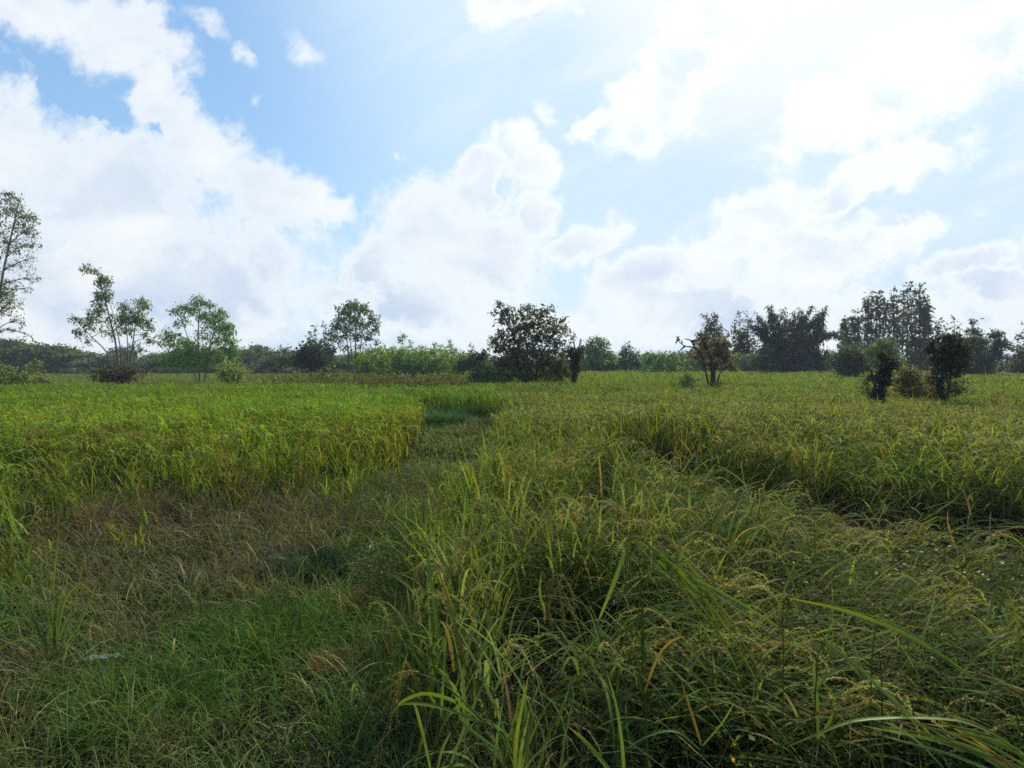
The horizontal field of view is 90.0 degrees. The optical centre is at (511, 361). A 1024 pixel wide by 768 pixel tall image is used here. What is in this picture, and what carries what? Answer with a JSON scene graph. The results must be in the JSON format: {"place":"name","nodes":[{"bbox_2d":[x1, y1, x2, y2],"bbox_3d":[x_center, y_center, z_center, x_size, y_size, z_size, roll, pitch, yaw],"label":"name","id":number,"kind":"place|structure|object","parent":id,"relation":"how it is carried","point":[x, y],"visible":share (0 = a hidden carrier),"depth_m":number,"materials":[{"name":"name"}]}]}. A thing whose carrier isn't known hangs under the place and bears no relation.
{"place":"outdoors","nodes":[
{"label":"outdoors","id":0,"kind":"place"},
{"bbox_2d":[0,372,1023,767],"bbox_3d":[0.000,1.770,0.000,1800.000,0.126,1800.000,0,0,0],"label":"ground","id":1,"kind":"structure","parent":0,"point":[1018,536],"depth_m":3.35,"materials":[{"name":"green plant"}]},
{"bbox_2d":[0,337,27,365],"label":"tree","id":2,"kind":"object","parent":1,"relation":"on","point":[4,344],"visible":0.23,"depth_m":66.38,"materials":[{"name":"green plant"}]},
{"bbox_2d":[0,190,44,342],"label":"tall tree","id":3,"kind":"object","parent":1,"relation":"on","point":[3,287],"visible":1,"depth_m":40.02,"materials":[{"name":"green plant"}]},
{"bbox_2d":[4,341,48,371],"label":"tree","id":4,"kind":"object","parent":1,"relation":"on","point":[23,359],"visible":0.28,"depth_m":65.65,"materials":[{"name":"green plant"}]},
{"bbox_2d":[0,358,55,386],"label":"bush","id":5,"kind":"object","parent":1,"relation":"on","point":[7,374],"visible":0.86,"depth_m":26.65,"materials":[{"name":"green plant"}]},
{"bbox_2d":[0,342,68,373],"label":"tree","id":6,"kind":"object","parent":1,"relation":"on","point":[35,350],"visible":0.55,"depth_m":66.04,"materials":[{"name":"green plant"}]},
{"bbox_2d":[0,533,113,659],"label":"rice plant","id":7,"kind":"object","parent":1,"relation":"on","point":[35,625],"visible":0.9,"depth_m":2.95,"materials":[{"name":"green plant"}]},
{"bbox_2d":[33,344,90,373],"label":"tree","id":8,"kind":"object","parent":1,"relation":"on","point":[68,355],"visible":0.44,"depth_m":67.15,"materials":[{"name":"green plant"}]},
{"bbox_2d":[67,263,121,385],"bbox_3d":[-21.603,-1.671,26.474,2.588,7.019,1.712,0,0,23],"label":"slender tree","id":9,"kind":"object","parent":1,"relation":"on","point":[103,280],"visible":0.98,"depth_m":26.45,"materials":[{"name":"green plant"}]},
{"bbox_2d":[52,355,140,374],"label":"tree","id":10,"kind":"object","parent":1,"relation":"on","point":[90,366],"visible":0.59,"depth_m":66.29,"materials":[{"name":"green plant"}]},
{"bbox_2d":[87,362,152,384],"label":"dark shrub","id":11,"kind":"object","parent":1,"relation":"on","point":[110,373],"visible":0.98,"depth_m":25.28,"materials":[{"name":"brown plant"}]},
{"bbox_2d":[100,342,153,371],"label":"tree","id":12,"kind":"object","parent":1,"relation":"on","point":[142,363],"visible":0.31,"depth_m":69.43,"materials":[{"name":"green plant"}]},
{"bbox_2d":[19,640,244,756],"bbox_3d":[-1.885,1.640,2.552,0.994,0.211,0.797,0,0,0],"label":"grass tuft","id":13,"kind":"object","parent":1,"relation":"on","point":[99,693],"visible":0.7,"depth_m":2.55,"materials":[{"name":"green plant"}]},
{"bbox_2d":[113,295,160,383],"bbox_3d":[-19.008,-0.790,25.924,2.165,5.248,1.495,0,0,-22],"label":"slender tree","id":14,"kind":"object","parent":1,"relation":"on","point":[125,319],"visible":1,"depth_m":25.91,"materials":[{"name":"green plant"}]},
{"bbox_2d":[134,352,176,372],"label":"tree","id":15,"kind":"object","parent":1,"relation":"on","point":[153,368],"visible":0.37,"depth_m":68.08,"materials":[{"name":"green plant"}]},
{"bbox_2d":[158,354,217,373],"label":"tree","id":16,"kind":"object","parent":1,"relation":"on","point":[185,371],"visible":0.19,"depth_m":67.99,"materials":[{"name":"green plant"}]},
{"bbox_2d":[146,293,244,382],"bbox_3d":[-23.303,-1.643,37.450,6.596,6.946,4.393,0,0,0],"label":"leafy tree","id":17,"kind":"object","parent":1,"relation":"on","point":[214,355],"visible":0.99,"depth_m":37.70,"materials":[{"name":"green plant"}]},
{"bbox_2d":[196,347,262,373],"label":"tree","id":18,"kind":"object","parent":1,"relation":"on","point":[247,359],"visible":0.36,"depth_m":71.38,"materials":[{"name":"green plant"}]},
{"bbox_2d":[214,357,251,384],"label":"bush","id":19,"kind":"object","parent":1,"relation":"on","point":[237,376],"visible":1,"depth_m":27.11,"materials":[{"name":"green plant"}]},
{"bbox_2d":[167,588,339,661],"bbox_3d":[-1.611,1.658,3.312,1.090,0.210,0.832,0,0,0],"label":"grass tuft","id":20,"kind":"object","parent":1,"relation":"on","point":[261,613],"visible":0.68,"depth_m":3.30,"materials":[{"name":"green plant"}]},
{"bbox_2d":[247,344,279,359],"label":"tree","id":21,"kind":"object","parent":1,"relation":"on","point":[265,351],"visible":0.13,"depth_m":75.68,"materials":[{"name":"green plant"}]},
{"bbox_2d":[244,353,292,373],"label":"tree","id":22,"kind":"object","parent":1,"relation":"on","point":[264,368],"visible":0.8,"depth_m":67.02,"materials":[{"name":"green plant"}]},
{"bbox_2d":[259,349,323,372],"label":"tree","id":23,"kind":"object","parent":1,"relation":"on","point":[288,358],"visible":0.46,"depth_m":67.88,"materials":[{"name":"green plant"}]},
{"bbox_2d":[244,532,367,588],"bbox_3d":[-1.701,1.627,4.277,1.054,0.317,0.856,0,0,0],"label":"grass tuft","id":24,"kind":"object","parent":1,"relation":"on","point":[335,561],"visible":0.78,"depth_m":4.28,"materials":[{"name":"green plant"}]},
{"bbox_2d":[290,339,330,377],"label":"dark bush","id":25,"kind":"object","parent":1,"relation":"on","point":[313,357],"visible":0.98,"depth_m":43.55,"materials":[{"name":"green plant"}]},
{"bbox_2d":[315,321,337,371],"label":"narrow tree","id":26,"kind":"object","parent":1,"relation":"on","point":[332,352],"visible":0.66,"depth_m":58.89,"materials":[{"name":"green plant"}]},
{"bbox_2d":[309,354,353,373],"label":"tree","id":27,"kind":"object","parent":1,"relation":"on","point":[339,361],"visible":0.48,"depth_m":67.97,"materials":[{"name":"green plant"}]},
{"bbox_2d":[301,640,366,675],"bbox_3d":[-1.030,1.704,2.946,0.372,0.132,0.340,0,0,-37],"label":"dry tuft","id":28,"kind":"object","parent":1,"relation":"on","point":[327,662],"visible":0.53,"depth_m":2.95,"materials":[{"name":"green plant"}]},
{"bbox_2d":[335,350,370,372],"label":"tree","id":29,"kind":"object","parent":1,"relation":"on","point":[345,357],"visible":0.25,"depth_m":69.76,"materials":[{"name":"green plant"}]},
{"bbox_2d":[328,299,381,372],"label":"round tree","id":30,"kind":"object","parent":1,"relation":"on","point":[355,319],"visible":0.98,"depth_m":59.78,"materials":[{"name":"green plant"}]},
{"bbox_2d":[239,367,474,391],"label":"undergrowth","id":31,"kind":"object","parent":1,"relation":"on","point":[448,378],"visible":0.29,"depth_m":25.86,"materials":[{"name":"green plant"}]},
{"bbox_2d":[355,351,370,378],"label":"sapling","id":32,"kind":"object","parent":1,"relation":"on","point":[363,363],"visible":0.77,"depth_m":46.47,"materials":[{"name":"green plant"}]},
{"bbox_2d":[359,350,375,374],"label":"sapling","id":33,"kind":"object","parent":1,"relation":"on","point":[367,367],"visible":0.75,"depth_m":46.41,"materials":[{"name":"green plant"}]},
{"bbox_2d":[333,582,402,614],"bbox_3d":[-1.053,1.700,3.714,0.547,0.163,0.522,0,0,0],"label":"dry tuft","id":34,"kind":"object","parent":1,"relation":"on","point":[357,602],"visible":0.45,"depth_m":3.71,"materials":[{"name":"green plant"}]},
{"bbox_2d":[371,348,388,375],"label":"sapling","id":35,"kind":"object","parent":1,"relation":"on","point":[380,362],"visible":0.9,"depth_m":45.96,"materials":[{"name":"green plant"}]},
{"bbox_2d":[392,349,409,376],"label":"sapling","id":36,"kind":"object","parent":1,"relation":"on","point":[399,367],"visible":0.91,"depth_m":46.47,"materials":[{"name":"green plant"}]},
{"bbox_2d":[404,347,418,376],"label":"sapling","id":37,"kind":"object","parent":1,"relation":"on","point":[410,367],"visible":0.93,"depth_m":47.11,"materials":[{"name":"green plant"}]},
{"bbox_2d":[415,346,427,374],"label":"sapling","id":38,"kind":"object","parent":1,"relation":"on","point":[422,365],"visible":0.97,"depth_m":47.61,"materials":[{"name":"green plant"}]},
{"bbox_2d":[413,705,450,767],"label":"rice plant","id":39,"kind":"object","parent":1,"relation":"on","point":[423,735],"visible":0.91,"depth_m":1.50,"materials":[{"name":"green plant"}]},
{"bbox_2d":[428,349,439,375],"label":"sapling","id":40,"kind":"object","parent":1,"relation":"on","point":[432,363],"visible":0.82,"depth_m":47.85,"materials":[{"name":"green plant"}]},
{"bbox_2d":[372,669,505,767],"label":"rice plant","id":41,"kind":"object","parent":1,"relation":"on","point":[458,712],"visible":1,"depth_m":1.35,"materials":[{"name":"green plant"}]},
{"bbox_2d":[437,349,449,374],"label":"sapling","id":42,"kind":"object","parent":1,"relation":"on","point":[445,366],"visible":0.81,"depth_m":46.52,"materials":[{"name":"green plant"}]},
{"bbox_2d":[421,403,475,424],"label":"grass tuft","id":43,"kind":"object","parent":1,"relation":"on","point":[441,418],"visible":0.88,"depth_m":14.41,"materials":[{"name":"green plant"}]},
{"bbox_2d":[448,347,462,376],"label":"sapling","id":44,"kind":"object","parent":1,"relation":"on","point":[452,367],"visible":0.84,"depth_m":46.25,"materials":[{"name":"green plant"}]},
{"bbox_2d":[455,578,490,752],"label":"seed head grass","id":45,"kind":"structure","parent":1,"relation":"on","point":[479,640],"depth_m":2.29,"materials":[{"name":"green plant"}]},
{"bbox_2d":[453,348,494,374],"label":"dark bush","id":46,"kind":"object","parent":1,"relation":"on","point":[470,362],"visible":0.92,"depth_m":39.46,"materials":[{"name":"green plant"}]},
{"bbox_2d":[451,621,498,767],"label":"seed head grass","id":47,"kind":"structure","parent":1,"relation":"on","point":[477,640],"depth_m":2.10,"materials":[{"name":"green plant"}]},
{"bbox_2d":[458,398,503,416],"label":"grass tuft","id":48,"kind":"object","parent":1,"relation":"on","point":[476,411],"visible":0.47,"depth_m":16.46,"materials":[{"name":"green plant"}]},
{"bbox_2d":[465,364,518,383],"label":"undergrowth bush","id":49,"kind":"object","parent":1,"relation":"on","point":[483,375],"visible":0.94,"depth_m":26.05,"materials":[{"name":"green plant"}]},
{"bbox_2d":[464,518,534,662],"bbox_3d":[-0.069,1.310,2.895,0.418,0.855,0.058,0,0,6],"label":"rice plant","id":50,"kind":"object","parent":1,"relation":"on","point":[503,522],"visible":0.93,"depth_m":2.90,"materials":[{"name":"green plant"}]},
{"bbox_2d":[0,368,1023,767],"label":"rice crop","id":51,"kind":"object","parent":1,"relation":"on","point":[152,426],"visible":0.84,"depth_m":4.71,"materials":[{"name":"green plant"}]},
{"bbox_2d":[0,421,1023,765],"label":"rice ears","id":52,"kind":"object","parent":51,"relation":"on","point":[770,593],"visible":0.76,"depth_m":3.20,"materials":[{"name":"green plant"}]},
{"bbox_2d":[516,579,539,765],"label":"seed head grass","id":53,"kind":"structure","parent":1,"relation":"on","point":[527,612],"depth_m":2.19,"materials":[{"name":"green plant"}]},
{"bbox_2d":[487,300,571,382],"bbox_3d":[0.952,-0.752,27.557,4.398,5.154,3.320,0,0,-29],"label":"multi stemmed tree","id":54,"kind":"object","parent":1,"relation":"on","point":[554,365],"visible":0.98,"depth_m":27.35,"materials":[{"name":"green plant"}]},
{"bbox_2d":[513,679,554,767],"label":"rice plant","id":55,"kind":"object","parent":1,"relation":"on","point":[517,737],"visible":1,"depth_m":1.45,"materials":[{"name":"green plant"}]},
{"bbox_2d":[544,352,571,380],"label":"undergrowth bush","id":56,"kind":"object","parent":1,"relation":"on","point":[564,373],"visible":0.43,"depth_m":28.28,"materials":[{"name":"green plant"}]},
{"bbox_2d":[540,658,584,767],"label":"rice plant","id":57,"kind":"object","parent":1,"relation":"on","point":[581,710],"visible":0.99,"depth_m":1.55,"materials":[{"name":"green plant"}]},
{"bbox_2d":[564,331,586,382],"bbox_3d":[3.193,0.141,25.438,1.256,3.326,1.152,0,0,0],"label":"vine wrapped stump","id":58,"kind":"object","parent":1,"relation":"on","point":[575,354],"visible":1,"depth_m":25.37,"materials":[{"name":"green plant"}]},
{"bbox_2d":[539,571,613,765],"bbox_3d":[0.280,1.333,2.206,0.332,0.871,0.071,0,0,0],"label":"rice plant","id":59,"kind":"object","parent":1,"relation":"on","point":[554,578],"visible":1,"depth_m":2.20,"materials":[{"name":"green plant"}]},
{"bbox_2d":[569,674,624,767],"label":"rice plant","id":60,"kind":"object","parent":1,"relation":"on","point":[594,751],"visible":1,"depth_m":1.50,"materials":[{"name":"green plant"}]},
{"bbox_2d":[581,335,622,371],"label":"leafy tree","id":61,"kind":"object","parent":1,"relation":"on","point":[598,356],"visible":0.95,"depth_m":55.41,"materials":[{"name":"green plant"}]},
{"bbox_2d":[236,464,1023,767],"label":"weeds","id":62,"kind":"object","parent":1,"relation":"on","point":[991,578],"visible":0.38,"depth_m":2.72,"materials":[{"name":"green plant"}]},
{"bbox_2d":[615,341,645,372],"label":"leafy tree","id":63,"kind":"object","parent":1,"relation":"on","point":[634,362],"visible":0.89,"depth_m":57.65,"materials":[{"name":"green plant"}]},
{"bbox_2d":[599,618,682,767],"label":"rice plant","id":64,"kind":"object","parent":1,"relation":"on","point":[654,663],"visible":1,"depth_m":1.80,"materials":[{"name":"green plant"}]},
{"bbox_2d":[598,535,691,757],"bbox_3d":[0.584,1.254,2.097,0.462,1.083,0.079,0,0,0],"label":"rice plant","id":65,"kind":"object","parent":1,"relation":"on","point":[625,554],"visible":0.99,"depth_m":2.10,"materials":[{"name":"green plant"}]},
{"bbox_2d":[639,350,690,373],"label":"bush","id":66,"kind":"object","parent":1,"relation":"on","point":[661,361],"visible":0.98,"depth_m":51.22,"materials":[{"name":"green plant"}]},
{"bbox_2d":[625,680,733,767],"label":"rice plant","id":67,"kind":"object","parent":1,"relation":"on","point":[695,726],"visible":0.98,"depth_m":1.70,"materials":[{"name":"green plant"}]},
{"bbox_2d":[666,350,701,370],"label":"tree","id":68,"kind":"object","parent":1,"relation":"on","point":[691,363],"visible":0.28,"depth_m":66.94,"materials":[{"name":"green plant"}]},
{"bbox_2d":[673,365,698,389],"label":"field shrub","id":69,"kind":"object","parent":1,"relation":"on","point":[688,381],"visible":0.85,"depth_m":20.36,"materials":[{"name":"green plant"}]},
{"bbox_2d":[675,331,743,388],"bbox_3d":[8.439,0.251,21.817,2.840,3.158,1.462,0,0,-11],"label":"gnarled tree","id":70,"kind":"object","parent":1,"relation":"on","point":[723,355],"visible":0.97,"depth_m":21.93,"materials":[{"name":"green plant"}]},
{"bbox_2d":[691,311,731,371],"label":"conical tree","id":71,"kind":"object","parent":1,"relation":"on","point":[709,325],"visible":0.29,"depth_m":57.80,"materials":[{"name":"green plant"}]},
{"bbox_2d":[637,517,821,767],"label":"rice plant","id":72,"kind":"object","parent":1,"relation":"on","point":[682,572],"visible":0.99,"depth_m":2.14,"materials":[{"name":"green plant"}]},
{"bbox_2d":[710,718,761,767],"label":"flowering weed","id":73,"kind":"object","parent":1,"relation":"on","point":[757,724],"visible":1,"depth_m":1.42,"materials":[{"name":"green plant"}]},
{"bbox_2d":[727,308,760,371],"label":"conical tree","id":74,"kind":"object","parent":1,"relation":"on","point":[740,341],"visible":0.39,"depth_m":59.70,"materials":[{"name":"green plant"}]},
{"bbox_2d":[722,343,781,371],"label":"weeping bush","id":75,"kind":"object","parent":1,"relation":"on","point":[763,359],"visible":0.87,"depth_m":53.45,"materials":[{"name":"green plant"}]},
{"bbox_2d":[770,596,814,767],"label":"rice plant","id":76,"kind":"object","parent":1,"relation":"on","point":[789,602],"visible":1,"depth_m":1.75,"materials":[{"name":"green plant"}]},
{"bbox_2d":[746,304,845,373],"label":"bamboo clump","id":77,"kind":"object","parent":1,"relation":"on","point":[797,350],"visible":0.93,"depth_m":53.53,"materials":[{"name":"green plant"}]},
{"bbox_2d":[795,657,873,767],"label":"rice plant","id":78,"kind":"object","parent":1,"relation":"on","point":[821,682],"visible":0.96,"depth_m":1.50,"materials":[{"name":"green plant"}]},
{"bbox_2d":[837,315,852,351],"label":"tall conical tree","id":79,"kind":"object","parent":1,"relation":"on","point":[844,326],"visible":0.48,"depth_m":64.05,"materials":[{"name":"green plant"}]},
{"bbox_2d":[824,343,872,376],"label":"round bush","id":80,"kind":"object","parent":1,"relation":"on","point":[853,363],"visible":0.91,"depth_m":35.56,"materials":[{"name":"green plant"}]},
{"bbox_2d":[842,308,863,351],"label":"tall conical tree","id":81,"kind":"object","parent":1,"relation":"on","point":[855,327],"visible":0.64,"depth_m":65.43,"materials":[{"name":"green plant"}]},
{"bbox_2d":[856,366,874,399],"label":"shrub","id":82,"kind":"object","parent":1,"relation":"on","point":[865,384],"visible":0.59,"depth_m":13.60,"materials":[{"name":"green plant"}]},
{"bbox_2d":[859,291,879,370],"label":"tall conical tree","id":83,"kind":"object","parent":1,"relation":"on","point":[869,326],"visible":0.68,"depth_m":66.34,"materials":[{"name":"green plant"}]},
{"bbox_2d":[811,616,937,767],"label":"rice plant","id":84,"kind":"object","parent":1,"relation":"on","point":[868,677],"visible":0.98,"depth_m":1.50,"materials":[{"name":"green plant"}]},
{"bbox_2d":[866,290,891,366],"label":"tall conical tree","id":85,"kind":"object","parent":1,"relation":"on","point":[879,314],"visible":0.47,"depth_m":65.88,"materials":[{"name":"green plant"}]},
{"bbox_2d":[834,608,923,767],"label":"rice plant","id":86,"kind":"object","parent":1,"relation":"on","point":[905,625],"visible":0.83,"depth_m":1.70,"materials":[{"name":"green plant"}]},
{"bbox_2d":[864,349,900,408],"bbox_3d":[9.293,0.751,12.875,0.835,2.166,0.621,0,0,19],"label":"vine covered trunk","id":87,"kind":"object","parent":1,"relation":"on","point":[884,369],"visible":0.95,"depth_m":12.85,"materials":[{"name":"green plant"}]},
{"bbox_2d":[860,333,909,374],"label":"willowy bush","id":88,"kind":"object","parent":1,"relation":"on","point":[887,345],"visible":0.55,"depth_m":33.87,"materials":[{"name":"green plant"}]},
{"bbox_2d":[881,285,905,371],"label":"tall conical tree","id":89,"kind":"object","parent":1,"relation":"on","point":[893,320],"visible":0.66,"depth_m":64.09,"materials":[{"name":"green plant"}]},
{"bbox_2d":[879,649,907,767],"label":"rice plant","id":90,"kind":"object","parent":1,"relation":"on","point":[888,658],"visible":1,"depth_m":1.60,"materials":[{"name":"green plant"}]},
{"bbox_2d":[789,598,1022,765],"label":"rice plant","id":91,"kind":"object","parent":1,"relation":"on","point":[898,629],"visible":0.98,"depth_m":1.55,"materials":[{"name":"green plant"}]},
{"bbox_2d":[788,715,1023,757],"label":"rice plant","id":92,"kind":"object","parent":1,"relation":"on","point":[1003,743],"visible":1,"depth_m":1.40,"materials":[{"name":"green plant"}]},
{"bbox_2d":[891,281,923,368],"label":"tall conical tree","id":93,"kind":"object","parent":1,"relation":"on","point":[904,330],"visible":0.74,"depth_m":65.57,"materials":[{"name":"green plant"}]},
{"bbox_2d":[888,363,946,399],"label":"dry bush","id":94,"kind":"object","parent":1,"relation":"on","point":[906,380],"visible":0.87,"depth_m":14.05,"materials":[{"name":"green plant"}]},
{"bbox_2d":[903,355,933,371],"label":"tree","id":95,"kind":"object","parent":1,"relation":"on","point":[915,363],"visible":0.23,"depth_m":65.00,"materials":[{"name":"green plant"}]},
{"bbox_2d":[905,282,932,370],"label":"tall conical tree","id":96,"kind":"object","parent":1,"relation":"on","point":[917,305],"visible":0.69,"depth_m":65.12,"materials":[{"name":"green plant"}]},
{"bbox_2d":[916,297,935,371],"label":"tall conical tree","id":97,"kind":"object","parent":1,"relation":"on","point":[927,328],"visible":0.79,"depth_m":64.45,"materials":[{"name":"green plant"}]},
{"bbox_2d":[866,715,1023,767],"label":"rice plant","id":98,"kind":"object","parent":1,"relation":"on","point":[993,758],"visible":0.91,"depth_m":1.50,"materials":[{"name":"green plant"}]},
{"bbox_2d":[918,331,976,404],"bbox_3d":[11.243,0.513,13.193,1.399,2.632,0.828,0,0,0],"label":"vine covered trunk","id":99,"kind":"object","parent":1,"relation":"on","point":[955,348],"visible":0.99,"depth_m":13.11,"materials":[{"name":"green plant"}]},
{"bbox_2d":[934,315,962,372],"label":"airy tree","id":100,"kind":"object","parent":1,"relation":"on","point":[937,330],"visible":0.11,"depth_m":47.98,"materials":[{"name":"green plant"}]},
{"bbox_2d":[944,376,972,396],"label":"shrub","id":101,"kind":"object","parent":1,"relation":"on","point":[957,388],"visible":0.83,"depth_m":13.53,"materials":[{"name":"green plant"}]},
{"bbox_2d":[953,318,998,374],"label":"pointed tree","id":102,"kind":"object","parent":1,"relation":"on","point":[977,343],"visible":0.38,"depth_m":42.56,"materials":[{"name":"green plant"}]},
{"bbox_2d":[969,328,1016,373],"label":"leaning tree","id":103,"kind":"object","parent":1,"relation":"on","point":[995,351],"visible":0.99,"depth_m":40.64,"materials":[{"name":"green plant"}]},
{"bbox_2d":[1003,321,1023,373],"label":"russet tree","id":104,"kind":"object","parent":1,"relation":"on","point":[1017,366],"visible":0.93,"depth_m":45.16,"materials":[{"name":"green plant"}]},
{"bbox_2d":[0,0,1023,361],"label":"sky","id":105,"kind":"structure","parent":0,"point":[637,170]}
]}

